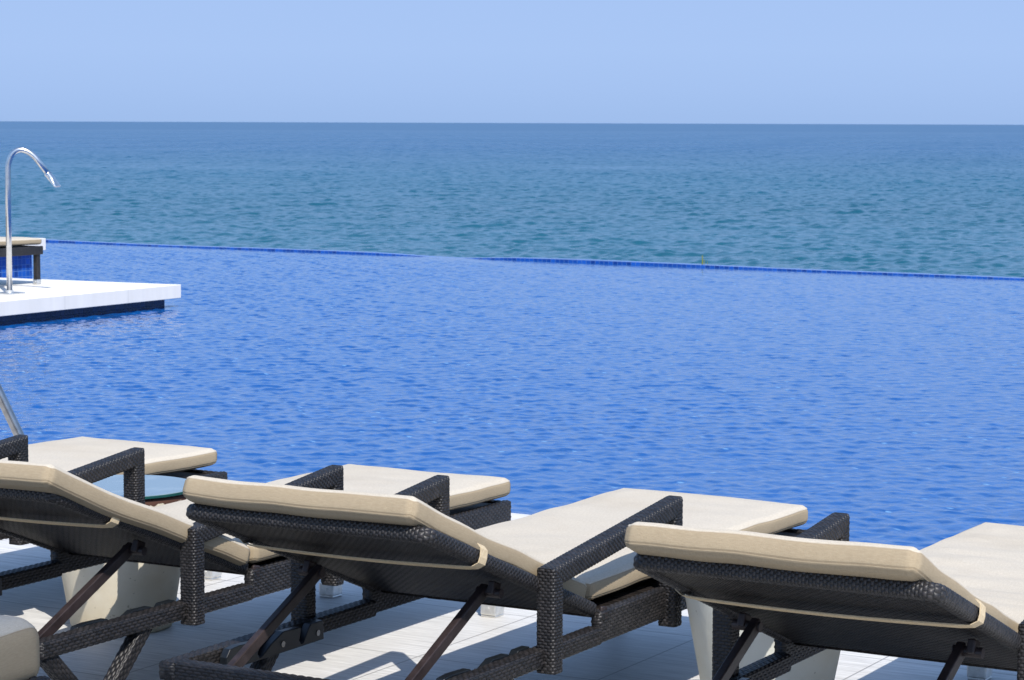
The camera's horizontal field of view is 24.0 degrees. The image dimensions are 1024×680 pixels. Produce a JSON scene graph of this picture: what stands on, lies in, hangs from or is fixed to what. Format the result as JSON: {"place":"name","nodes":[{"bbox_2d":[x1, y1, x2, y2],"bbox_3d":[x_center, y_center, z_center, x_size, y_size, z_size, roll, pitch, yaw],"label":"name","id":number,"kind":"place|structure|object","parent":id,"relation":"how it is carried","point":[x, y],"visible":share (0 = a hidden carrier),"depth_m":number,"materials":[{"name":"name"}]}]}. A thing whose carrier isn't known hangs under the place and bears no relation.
{"place":"outdoors","nodes":[
{"label":"outdoors","id":0,"kind":"place"},
{"bbox_2d":[0,513,1016,679],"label":"pool deck","id":1,"kind":"structure","parent":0,"point":[395,643],"depth_m":7.26,"materials":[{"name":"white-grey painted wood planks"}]},
{"bbox_2d":[0,384,23,435],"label":"handrail","id":2,"kind":"object","parent":1,"relation":"on","point":[10,417],"visible":0.41,"depth_m":9.85,"materials":[{"name":"metal"}]},
{"bbox_2d":[0,615,50,679],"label":"sun lounger","id":3,"kind":"object","parent":1,"relation":"on","point":[19,650],"visible":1,"depth_m":5.18,"materials":[{"name":"fabric"}]},
{"bbox_2d":[0,434,227,579],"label":"sun lounger","id":4,"kind":"object","parent":1,"relation":"on","point":[171,460],"visible":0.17,"depth_m":8.19,"materials":[{"name":"fabric"}]},
{"bbox_2d":[62,475,186,632],"bbox_3d":[-1.217,0.672,7.491,0.472,0.442,0.472,-3,6,-34],"label":"pot table","id":5,"kind":"object","parent":1,"relation":"on","point":[122,589],"visible":0.28,"depth_m":7.35,"materials":[{"name":"paint"}]},
{"bbox_2d":[0,447,510,679],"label":"sun lounger","id":6,"kind":"object","parent":1,"relation":"on","point":[75,519],"visible":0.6,"depth_m":6.27,"materials":[{"name":"fabric"}]},
{"bbox_2d":[159,475,807,679],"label":"sun lounger","id":7,"kind":"object","parent":1,"relation":"on","point":[551,566],"visible":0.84,"depth_m":5.75,"materials":[{"name":"fabric"}]},
{"bbox_2d":[685,594,840,679],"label":"pot table","id":8,"kind":"object","parent":1,"relation":"on","point":[822,665],"visible":0.16,"depth_m":6.07,"materials":[{"name":"white paint"}]},
{"bbox_2d":[624,512,1023,679],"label":"sun lounger","id":9,"kind":"object","parent":1,"relation":"on","point":[953,603],"visible":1,"depth_m":5.00,"materials":[{"name":"fabric"}]},
{"bbox_2d":[0,242,1023,549],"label":"pool water","id":10,"kind":"structure","parent":0,"point":[880,408],"depth_m":17.00,"materials":[{"name":"blue liquid"}]},
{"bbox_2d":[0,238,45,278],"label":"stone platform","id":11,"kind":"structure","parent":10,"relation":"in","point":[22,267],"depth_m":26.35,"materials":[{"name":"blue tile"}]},
{"bbox_2d":[0,278,180,324],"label":"stone platform","id":12,"kind":"structure","parent":10,"relation":"in","point":[45,299],"depth_m":22.34,"materials":[{"name":"white stone"}]},
{"bbox_2d":[0,237,42,283],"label":"sun lounger","id":13,"kind":"object","parent":12,"relation":"on","point":[19,248],"visible":0.86,"depth_m":23.09,"materials":[{"name":"fabric"}]},
{"bbox_2d":[0,147,60,294],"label":"water spout","id":14,"kind":"object","parent":12,"relation":"on","point":[50,177],"visible":1,"depth_m":21.84,"materials":[{"name":"metal"}]},
{"bbox_2d":[0,129,1023,276],"bbox_3d":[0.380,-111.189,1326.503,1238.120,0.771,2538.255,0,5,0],"label":"sea","id":15,"kind":"structure","parent":0,"point":[932,202],"depth_m":288.13,"materials":[{"name":"liquid"}]},
{"bbox_2d":[0,121,1023,132],"bbox_3d":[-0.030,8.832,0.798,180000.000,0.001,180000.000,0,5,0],"label":"open sea","id":16,"kind":"structure","parent":0,"point":[506,126],"depth_m":5204.84,"materials":[{"name":"blue liquid"}]},
{"bbox_2d":[0,0,1023,124],"label":"sky","id":17,"kind":"structure","parent":0,"point":[945,62],"materials":[{"name":"blue"}]},
{"bbox_2d":[46,239,1023,279],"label":"overflow edge","id":18,"kind":"object","parent":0,"point":[603,262],"visible":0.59,"depth_m":30.92,"materials":[{"name":"blue tile"}]}
]}

